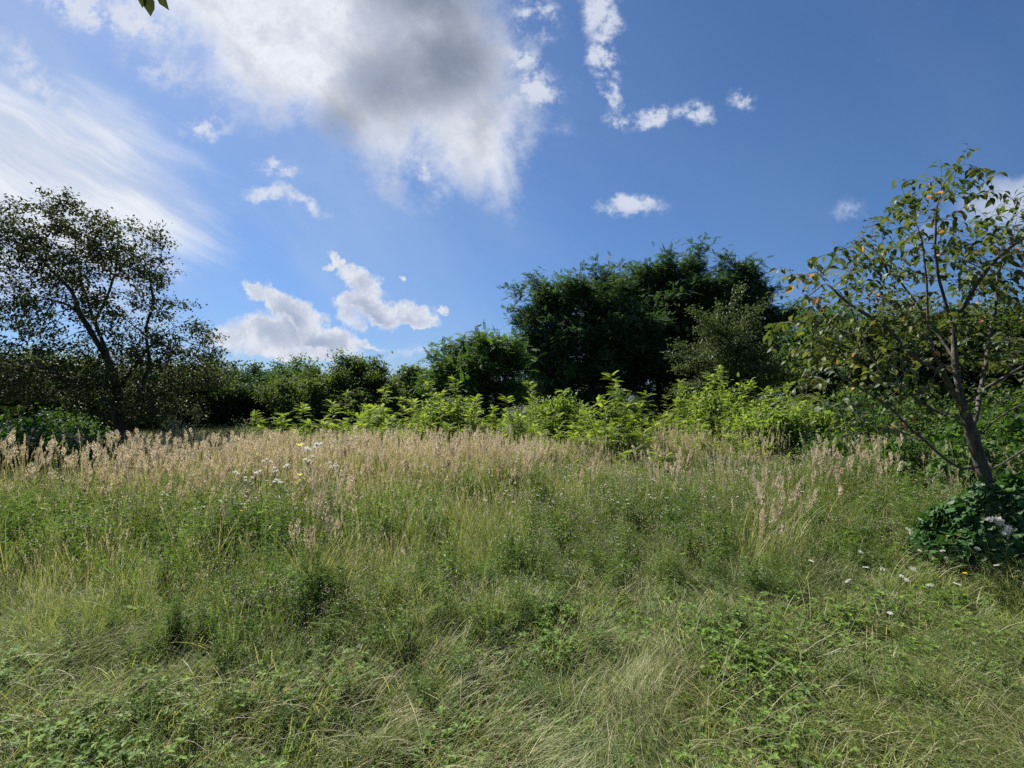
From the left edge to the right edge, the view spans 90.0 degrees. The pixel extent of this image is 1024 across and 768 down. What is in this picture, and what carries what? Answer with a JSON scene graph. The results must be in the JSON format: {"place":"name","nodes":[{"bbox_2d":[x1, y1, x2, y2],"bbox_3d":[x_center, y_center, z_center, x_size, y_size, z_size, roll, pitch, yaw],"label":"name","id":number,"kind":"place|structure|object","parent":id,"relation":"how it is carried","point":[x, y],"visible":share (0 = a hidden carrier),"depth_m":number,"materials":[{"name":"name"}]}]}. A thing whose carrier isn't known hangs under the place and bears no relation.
{"place":"outdoors","nodes":[
{"label":"outdoors","id":0,"kind":"place"},
{"bbox_2d":[138,0,168,15],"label":"hanging sprig","id":1,"kind":"object","parent":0,"point":[148,6],"visible":1,"depth_m":2.36,"materials":[{"name":"green plant"}]},
{"bbox_2d":[0,415,991,531],"label":"rough grass","id":2,"kind":"structure","parent":0,"point":[222,426],"depth_m":7.68,"materials":[{"name":"plant"}]},
{"bbox_2d":[0,401,1023,767],"bbox_3d":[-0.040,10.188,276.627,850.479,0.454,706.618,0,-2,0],"label":"ground","id":3,"kind":"structure","parent":0,"point":[258,743],"depth_m":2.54,"materials":[{"name":"green plant"}]},
{"bbox_2d":[0,403,40,442],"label":"locust sprout","id":4,"kind":"object","parent":3,"relation":"on","point":[16,408],"visible":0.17,"depth_m":10.91,"materials":[{"name":"green plant"}]},
{"bbox_2d":[0,403,107,486],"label":"elder bush","id":5,"kind":"object","parent":3,"relation":"on","point":[45,431],"visible":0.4,"depth_m":7.83,"materials":[{"name":"green plant"}]},
{"bbox_2d":[0,343,112,431],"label":"hedge tree","id":6,"kind":"object","parent":3,"relation":"on","point":[47,405],"visible":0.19,"depth_m":23.05,"materials":[{"name":"green plant"}]},
{"bbox_2d":[14,404,109,439],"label":"thorn bush","id":7,"kind":"object","parent":3,"relation":"on","point":[75,423],"visible":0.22,"depth_m":14.98,"materials":[{"name":"green plant"}]},
{"bbox_2d":[59,533,83,574],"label":"leafy weed","id":8,"kind":"object","parent":3,"relation":"on","point":[73,553],"visible":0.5,"depth_m":4.54,"materials":[{"name":"green plant"}]},
{"bbox_2d":[28,424,142,480],"bbox_3d":[-7.324,1.300,8.678,1.593,1.315,1.902,2,-2,-43],"label":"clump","id":9,"kind":"object","parent":3,"relation":"on","point":[102,433],"visible":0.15,"depth_m":8.70,"materials":[{"name":"green plant"}]},
{"bbox_2d":[32,348,154,430],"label":"hedge tree","id":10,"kind":"object","parent":3,"relation":"on","point":[87,407],"visible":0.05,"depth_m":24.89,"materials":[{"name":"green plant"}]},
{"bbox_2d":[96,545,141,594],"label":"leafy weed","id":11,"kind":"object","parent":3,"relation":"on","point":[120,565],"visible":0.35,"depth_m":4.08,"materials":[{"name":"green plant"}]},
{"bbox_2d":[0,182,248,446],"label":"wild apple tree","id":12,"kind":"object","parent":3,"relation":"on","point":[106,382],"visible":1,"depth_m":11.64,"materials":[{"name":"green plant"}]},
{"bbox_2d":[125,604,143,618],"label":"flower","id":13,"kind":"object","parent":3,"relation":"on","point":[133,607],"visible":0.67,"depth_m":3.43,"materials":[{"name":"green plant"}]},
{"bbox_2d":[91,356,242,433],"bbox_3d":[-16.881,0.902,25.370,6.164,4.377,6.177,-1,-2,38],"label":"hedge tree","id":14,"kind":"object","parent":3,"relation":"on","point":[213,401],"visible":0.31,"depth_m":24.59,"materials":[{"name":"green plant"}]},
{"bbox_2d":[156,548,185,592],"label":"leafy weed","id":15,"kind":"object","parent":3,"relation":"on","point":[168,568],"visible":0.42,"depth_m":3.97,"materials":[{"name":"green plant"}]},
{"bbox_2d":[119,414,231,459],"bbox_3d":[-7.044,1.329,10.991,2.060,1.491,2.100,0,-2,0],"label":"goldenrod clump","id":16,"kind":"object","parent":3,"relation":"on","point":[180,435],"visible":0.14,"depth_m":10.88,"materials":[{"name":"green plant"}]},
{"bbox_2d":[190,347,244,428],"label":"hedge tree","id":17,"kind":"object","parent":3,"relation":"on","point":[223,418],"visible":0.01,"depth_m":28.54,"materials":[{"name":"green plant"}]},
{"bbox_2d":[190,414,274,450],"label":"goldenrod clump","id":18,"kind":"object","parent":3,"relation":"on","point":[241,426],"visible":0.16,"depth_m":11.53,"materials":[{"name":"green plant"}]},
{"bbox_2d":[231,410,268,439],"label":"locust sprout","id":19,"kind":"object","parent":3,"relation":"on","point":[253,414],"visible":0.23,"depth_m":12.97,"materials":[{"name":"green plant"}]},
{"bbox_2d":[216,360,302,430],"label":"hedge tree","id":20,"kind":"object","parent":3,"relation":"on","point":[247,406],"visible":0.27,"depth_m":27.59,"materials":[{"name":"green plant"}]},
{"bbox_2d":[272,479,283,484],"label":"thistle","id":21,"kind":"object","parent":3,"relation":"on","point":[278,481],"visible":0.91,"depth_m":5.95,"materials":[{"name":"white plant"}]},
{"bbox_2d":[257,412,302,447],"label":"locust sprout","id":22,"kind":"object","parent":3,"relation":"on","point":[279,421],"visible":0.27,"depth_m":13.34,"materials":[{"name":"green plant"}]},
{"bbox_2d":[250,353,323,381],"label":"hedge tree","id":23,"kind":"object","parent":3,"relation":"on","point":[281,365],"visible":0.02,"depth_m":33.83,"materials":[{"name":"green plant"}]},
{"bbox_2d":[288,402,317,445],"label":"locust sprout","id":24,"kind":"object","parent":3,"relation":"on","point":[308,423],"visible":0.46,"depth_m":12.92,"materials":[{"name":"green plant"}]},
{"bbox_2d":[303,455,313,487],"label":"thistle","id":25,"kind":"object","parent":3,"relation":"on","point":[309,460],"visible":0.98,"depth_m":5.97,"materials":[{"name":"white plant"}]},
{"bbox_2d":[243,357,382,432],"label":"hedge tree","id":26,"kind":"object","parent":3,"relation":"on","point":[286,395],"visible":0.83,"depth_m":24.57,"materials":[{"name":"green plant"}]},
{"bbox_2d":[313,442,322,491],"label":"thistle","id":27,"kind":"object","parent":3,"relation":"on","point":[316,445],"visible":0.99,"depth_m":5.97,"materials":[{"name":"white plant"}]},
{"bbox_2d":[312,399,347,445],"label":"locust sprout","id":28,"kind":"object","parent":3,"relation":"on","point":[325,424],"visible":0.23,"depth_m":11.63,"materials":[{"name":"green plant"}]},
{"bbox_2d":[336,390,380,453],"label":"locust sprout","id":29,"kind":"object","parent":3,"relation":"on","point":[349,425],"visible":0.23,"depth_m":12.42,"materials":[{"name":"green plant"}]},
{"bbox_2d":[321,342,417,431],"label":"hedge tree","id":30,"kind":"object","parent":3,"relation":"on","point":[371,373],"visible":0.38,"depth_m":27.26,"materials":[{"name":"green plant"}]},
{"bbox_2d":[354,403,399,451],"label":"locust sprout","id":31,"kind":"object","parent":3,"relation":"on","point":[366,419],"visible":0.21,"depth_m":11.59,"materials":[{"name":"green plant"}]},
{"bbox_2d":[351,386,409,444],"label":"locust sprout","id":32,"kind":"object","parent":3,"relation":"on","point":[381,417],"visible":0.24,"depth_m":13.09,"materials":[{"name":"green plant"}]},
{"bbox_2d":[384,395,429,446],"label":"locust sprout","id":33,"kind":"object","parent":3,"relation":"on","point":[392,418],"visible":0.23,"depth_m":12.22,"materials":[{"name":"green plant"}]},
{"bbox_2d":[386,373,430,425],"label":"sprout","id":34,"kind":"object","parent":3,"relation":"on","point":[409,414],"visible":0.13,"depth_m":30.59,"materials":[{"name":"green plant"}]},
{"bbox_2d":[1,421,819,474],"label":"reed grass","id":35,"kind":"structure","parent":3,"relation":"on","point":[671,446],"depth_m":9.88,"materials":[{"name":"beige plant"}]},
{"bbox_2d":[386,362,443,417],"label":"hawthorn bush","id":36,"kind":"object","parent":3,"relation":"on","point":[408,372],"visible":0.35,"depth_m":29.59,"materials":[{"name":"green plant"}]},
{"bbox_2d":[396,398,446,459],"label":"locust sprout","id":37,"kind":"object","parent":3,"relation":"on","point":[419,415],"visible":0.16,"depth_m":11.38,"materials":[{"name":"green plant"}]},
{"bbox_2d":[398,380,456,434],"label":"locust sprout","id":38,"kind":"object","parent":3,"relation":"on","point":[434,394],"visible":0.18,"depth_m":12.76,"materials":[{"name":"green plant"}]},
{"bbox_2d":[423,403,456,447],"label":"locust sprout","id":39,"kind":"object","parent":3,"relation":"on","point":[444,425],"visible":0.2,"depth_m":11.37,"materials":[{"name":"green plant"}]},
{"bbox_2d":[403,394,484,445],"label":"shrub","id":40,"kind":"object","parent":3,"relation":"on","point":[432,406],"visible":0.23,"depth_m":12.21,"materials":[{"name":"green plant"}]},
{"bbox_2d":[441,514,454,547],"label":"leafy weed","id":41,"kind":"object","parent":3,"relation":"on","point":[447,527],"visible":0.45,"depth_m":5.46,"materials":[{"name":"green plant"}]},
{"bbox_2d":[424,377,484,446],"bbox_3d":[-1.390,0.960,12.364,1.658,2.297,1.654,0,-2,0],"label":"locust sprout","id":42,"kind":"object","parent":3,"relation":"on","point":[455,408],"visible":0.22,"depth_m":12.32,"materials":[{"name":"green plant"}]},
{"bbox_2d":[442,394,502,449],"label":"locust sprout","id":43,"kind":"object","parent":3,"relation":"on","point":[467,420],"visible":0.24,"depth_m":11.60,"materials":[{"name":"green plant"}]},
{"bbox_2d":[409,319,541,430],"bbox_3d":[-1.184,0.100,16.872,4.561,4.326,4.132,0,-2,0],"label":"locust tree","id":44,"kind":"object","parent":3,"relation":"on","point":[480,364],"visible":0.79,"depth_m":16.30,"materials":[{"name":"green plant"}]},
{"bbox_2d":[461,404,519,445],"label":"locust sprout","id":45,"kind":"object","parent":3,"relation":"on","point":[500,422],"visible":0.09,"depth_m":11.95,"materials":[{"name":"green plant"}]},
{"bbox_2d":[0,437,1018,676],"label":"tall meadow herbs","id":46,"kind":"object","parent":3,"relation":"on","point":[477,528],"visible":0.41,"depth_m":4.83,"materials":[{"name":"green plant"}]},
{"bbox_2d":[491,393,532,451],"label":"locust sprout","id":47,"kind":"object","parent":3,"relation":"on","point":[524,421],"visible":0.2,"depth_m":12.59,"materials":[{"name":"green plant"}]},
{"bbox_2d":[500,379,557,446],"bbox_3d":[0.369,0.958,12.131,1.368,2.125,1.411,-1,-2,37],"label":"locust sprout","id":48,"kind":"object","parent":3,"relation":"on","point":[532,411],"visible":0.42,"depth_m":12.09,"materials":[{"name":"green plant"}]},
{"bbox_2d":[522,407,568,449],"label":"locust sprout","id":49,"kind":"object","parent":3,"relation":"on","point":[538,428],"visible":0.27,"depth_m":11.15,"materials":[{"name":"green plant"}]},
{"bbox_2d":[522,420,587,471],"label":"locust sprout","id":50,"kind":"object","parent":3,"relation":"on","point":[559,434],"visible":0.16,"depth_m":9.53,"materials":[{"name":"green plant"}]},
{"bbox_2d":[519,390,609,446],"bbox_3d":[1.233,1.097,12.964,2.141,1.904,2.410,1,-2,-22],"label":"shrub","id":51,"kind":"object","parent":3,"relation":"on","point":[567,409],"visible":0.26,"depth_m":12.61,"materials":[{"name":"green plant"}]},
{"bbox_2d":[555,510,573,545],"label":"leafy weed","id":52,"kind":"object","parent":3,"relation":"on","point":[564,526],"visible":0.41,"depth_m":5.45,"materials":[{"name":"green plant"}]},
{"bbox_2d":[546,387,593,443],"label":"locust sprout","id":53,"kind":"object","parent":3,"relation":"on","point":[558,415],"visible":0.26,"depth_m":12.33,"materials":[{"name":"green plant"}]},
{"bbox_2d":[556,414,602,462],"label":"locust sprout","id":54,"kind":"object","parent":3,"relation":"on","point":[581,437],"visible":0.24,"depth_m":10.35,"materials":[{"name":"green plant"}]},
{"bbox_2d":[566,403,602,448],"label":"locust sprout","id":55,"kind":"object","parent":3,"relation":"on","point":[585,423],"visible":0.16,"depth_m":11.71,"materials":[{"name":"green plant"}]},
{"bbox_2d":[496,253,691,434],"bbox_3d":[3.646,-1.320,26.051,10.086,10.899,8.036,-1,-2,26],"label":"locust tree","id":56,"kind":"object","parent":3,"relation":"on","point":[558,336],"visible":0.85,"depth_m":24.52,"materials":[{"name":"green plant"}]},
{"bbox_2d":[580,371,658,469],"bbox_3d":[2.094,0.886,10.210,1.583,2.316,1.611,0,-2,0],"label":"locust sprout","id":57,"kind":"object","parent":3,"relation":"on","point":[611,428],"visible":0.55,"depth_m":10.04,"materials":[{"name":"green plant"}]},
{"bbox_2d":[610,427,675,479],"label":"locust sprout","id":58,"kind":"object","parent":3,"relation":"on","point":[641,445],"visible":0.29,"depth_m":8.77,"materials":[{"name":"green plant"}]},
{"bbox_2d":[626,390,679,449],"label":"locust sprout","id":59,"kind":"object","parent":3,"relation":"on","point":[655,424],"visible":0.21,"depth_m":11.74,"materials":[{"name":"green plant"}]},
{"bbox_2d":[651,379,690,442],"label":"locust sprout","id":60,"kind":"object","parent":3,"relation":"on","point":[679,393],"visible":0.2,"depth_m":13.47,"materials":[{"name":"green plant"}]},
{"bbox_2d":[592,232,757,430],"bbox_3d":[8.796,-1.868,29.051,9.965,12.201,9.782,-1,-2,33],"label":"locust tree","id":61,"kind":"object","parent":3,"relation":"on","point":[663,278],"visible":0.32,"depth_m":27.59,"materials":[{"name":"green plant"}]},
{"bbox_2d":[663,421,725,465],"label":"locust sprout","id":62,"kind":"object","parent":3,"relation":"on","point":[704,445],"visible":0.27,"depth_m":9.47,"materials":[{"name":"green plant"}]},
{"bbox_2d":[665,395,730,449],"bbox_3d":[4.139,1.194,11.702,1.623,1.884,1.491,0,-2,0],"label":"locust sprout","id":63,"kind":"object","parent":3,"relation":"on","point":[678,422],"visible":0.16,"depth_m":11.59,"materials":[{"name":"green plant"}]},
{"bbox_2d":[668,371,744,440],"bbox_3d":[4.961,0.926,13.023,1.973,2.518,2.032,0,-2,0],"label":"locust sprout","id":64,"kind":"object","parent":3,"relation":"on","point":[687,401],"visible":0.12,"depth_m":12.97,"materials":[{"name":"green plant"}]},
{"bbox_2d":[705,534,728,560],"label":"leafy weed","id":65,"kind":"object","parent":3,"relation":"on","point":[716,547],"visible":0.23,"depth_m":4.68,"materials":[{"name":"green plant"}]},
{"bbox_2d":[699,393,744,448],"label":"locust sprout","id":66,"kind":"object","parent":3,"relation":"on","point":[724,417],"visible":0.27,"depth_m":11.34,"materials":[{"name":"green plant"}]},
{"bbox_2d":[669,373,780,448],"bbox_3d":[5.082,0.894,12.367,2.695,2.378,2.563,0,-2,0],"label":"shrub","id":67,"kind":"object","parent":3,"relation":"on","point":[712,405],"visible":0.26,"depth_m":12.33,"materials":[{"name":"green plant"}]},
{"bbox_2d":[714,365,757,418],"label":"locust sprout","id":68,"kind":"object","parent":3,"relation":"on","point":[719,372],"visible":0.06,"depth_m":13.85,"materials":[{"name":"green plant"}]},
{"bbox_2d":[659,279,821,415],"bbox_3d":[8.207,-0.817,18.994,5.164,6.243,4.259,1,-2,-35],"label":"elm tree","id":69,"kind":"object","parent":3,"relation":"on","point":[712,356],"visible":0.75,"depth_m":18.57,"materials":[{"name":"green plant"}]},
{"bbox_2d":[665,245,826,423],"bbox_3d":[11.841,-1.578,26.921,8.593,11.019,9.105,0,-2,0],"label":"locust tree","id":70,"kind":"object","parent":3,"relation":"on","point":[742,271],"visible":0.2,"depth_m":26.18,"materials":[{"name":"green plant"}]},
{"bbox_2d":[723,377,771,418],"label":"locust sprout","id":71,"kind":"object","parent":3,"relation":"on","point":[750,388],"visible":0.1,"depth_m":13.14,"materials":[{"name":"green plant"}]},
{"bbox_2d":[719,386,796,452],"bbox_3d":[5.455,1.070,10.948,1.629,2.064,1.640,1,-2,-19],"label":"locust sprout","id":72,"kind":"object","parent":3,"relation":"on","point":[758,409],"visible":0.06,"depth_m":11.01,"materials":[{"name":"green plant"}]},
{"bbox_2d":[723,420,794,466],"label":"locust sprout","id":73,"kind":"object","parent":3,"relation":"on","point":[739,447],"visible":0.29,"depth_m":9.45,"materials":[{"name":"green plant"}]},
{"bbox_2d":[708,395,826,461],"bbox_3d":[5.115,1.074,10.411,2.203,1.723,1.758,0,-2,0],"label":"shrub","id":74,"kind":"object","parent":3,"relation":"on","point":[785,418],"visible":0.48,"depth_m":10.07,"materials":[{"name":"green plant"}]},
{"bbox_2d":[755,382,832,427],"bbox_3d":[6.805,1.040,12.484,1.936,2.232,1.929,-1,-2,36],"label":"locust sprout","id":75,"kind":"object","parent":3,"relation":"on","point":[780,398],"visible":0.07,"depth_m":12.62,"materials":[{"name":"green plant"}]},
{"bbox_2d":[758,398,829,459],"bbox_3d":[5.865,1.144,10.795,1.472,1.787,1.542,0,-2,0],"label":"locust sprout","id":76,"kind":"object","parent":3,"relation":"on","point":[799,404],"visible":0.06,"depth_m":10.67,"materials":[{"name":"green plant"}]},
{"bbox_2d":[766,303,866,420],"bbox_3d":[12.784,-0.547,20.892,5.895,5.788,4.362,0,-2,0],"label":"thicket tree","id":77,"kind":"object","parent":3,"relation":"on","point":[824,376],"visible":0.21,"depth_m":20.52,"materials":[{"name":"green plant"}]},
{"bbox_2d":[781,399,866,456],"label":"shrub","id":78,"kind":"object","parent":3,"relation":"on","point":[819,423],"visible":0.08,"depth_m":10.45,"materials":[{"name":"green plant"}]},
{"bbox_2d":[787,428,865,469],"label":"shrub","id":79,"kind":"object","parent":3,"relation":"on","point":[843,447],"visible":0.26,"depth_m":8.85,"materials":[{"name":"green plant"}]},
{"bbox_2d":[805,452,888,494],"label":"shrub","id":80,"kind":"object","parent":3,"relation":"on","point":[854,468],"visible":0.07,"depth_m":6.50,"materials":[{"name":"green plant"}]},
{"bbox_2d":[806,381,936,447],"bbox_3d":[8.751,1.000,12.911,3.279,2.172,2.556,0,-2,0],"label":"thicket bush","id":81,"kind":"object","parent":3,"relation":"on","point":[863,406],"visible":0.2,"depth_m":12.94,"materials":[{"name":"green plant"}]},
{"bbox_2d":[757,143,1023,526],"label":"cherry tree","id":82,"kind":"object","parent":3,"relation":"on","point":[970,254],"visible":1,"depth_m":4.45,"materials":[{"name":"green plant"}]},
{"bbox_2d":[887,612,893,673],"bbox_3d":[2.120,1.463,2.863,0.029,0.369,0.029,1,-2,-33],"label":"white umbel","id":83,"kind":"object","parent":3,"relation":"on","point":[890,613],"visible":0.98,"depth_m":2.86,"materials":[{"name":"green plant"}]},
{"bbox_2d":[807,290,988,420],"bbox_3d":[13.309,-0.513,17.848,5.339,5.625,4.660,0,-2,0],"label":"thicket tree","id":84,"kind":"object","parent":3,"relation":"on","point":[857,373],"visible":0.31,"depth_m":17.09,"materials":[{"name":"green plant"}]},
{"bbox_2d":[846,420,969,480],"bbox_3d":[5.601,1.150,7.310,1.470,1.267,1.378,0,-2,0],"label":"shrub","id":85,"kind":"object","parent":3,"relation":"on","point":[926,453],"visible":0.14,"depth_m":7.30,"materials":[{"name":"green plant"}]},
{"bbox_2d":[843,388,1005,451],"bbox_3d":[9.654,1.002,11.900,3.531,2.096,2.770,0,-2,0],"label":"thicket bush","id":86,"kind":"object","parent":3,"relation":"on","point":[933,428],"visible":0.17,"depth_m":11.61,"materials":[{"name":"green plant"}]},
{"bbox_2d":[860,401,1023,500],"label":"bramble bush","id":87,"kind":"object","parent":3,"relation":"on","point":[1011,443],"visible":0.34,"depth_m":6.24,"materials":[{"name":"green plant"}]},
{"bbox_2d":[880,288,1023,426],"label":"thicket tree","id":88,"kind":"object","parent":3,"relation":"on","point":[973,375],"visible":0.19,"depth_m":16.20,"materials":[{"name":"green plant"}]},
{"bbox_2d":[905,468,1023,592],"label":"climbing vine","id":89,"kind":"object","parent":3,"relation":"on","point":[1005,502],"visible":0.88,"depth_m":4.14,"materials":[{"name":"green plant"}]},
{"bbox_2d":[933,383,1023,452],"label":"thicket bush","id":90,"kind":"object","parent":3,"relation":"on","point":[1021,407],"visible":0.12,"depth_m":11.26,"materials":[{"name":"green plant"}]},
{"bbox_2d":[984,515,1006,545],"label":"thistle","id":91,"kind":"object","parent":3,"relation":"on","point":[993,520],"visible":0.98,"depth_m":3.97,"materials":[{"name":"white plant"}]},
{"bbox_2d":[970,302,1023,439],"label":"thicket tree","id":92,"kind":"object","parent":3,"relation":"on","point":[1017,365],"visible":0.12,"depth_m":15.80,"materials":[{"name":"green plant"}]},
{"bbox_2d":[1001,524,1012,580],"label":"thistle","id":93,"kind":"object","parent":3,"relation":"on","point":[1008,528],"visible":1,"depth_m":3.71,"materials":[{"name":"white plant"}]},
{"bbox_2d":[0,0,1023,400],"label":"sky","id":94,"kind":"structure","parent":0,"point":[366,176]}
]}

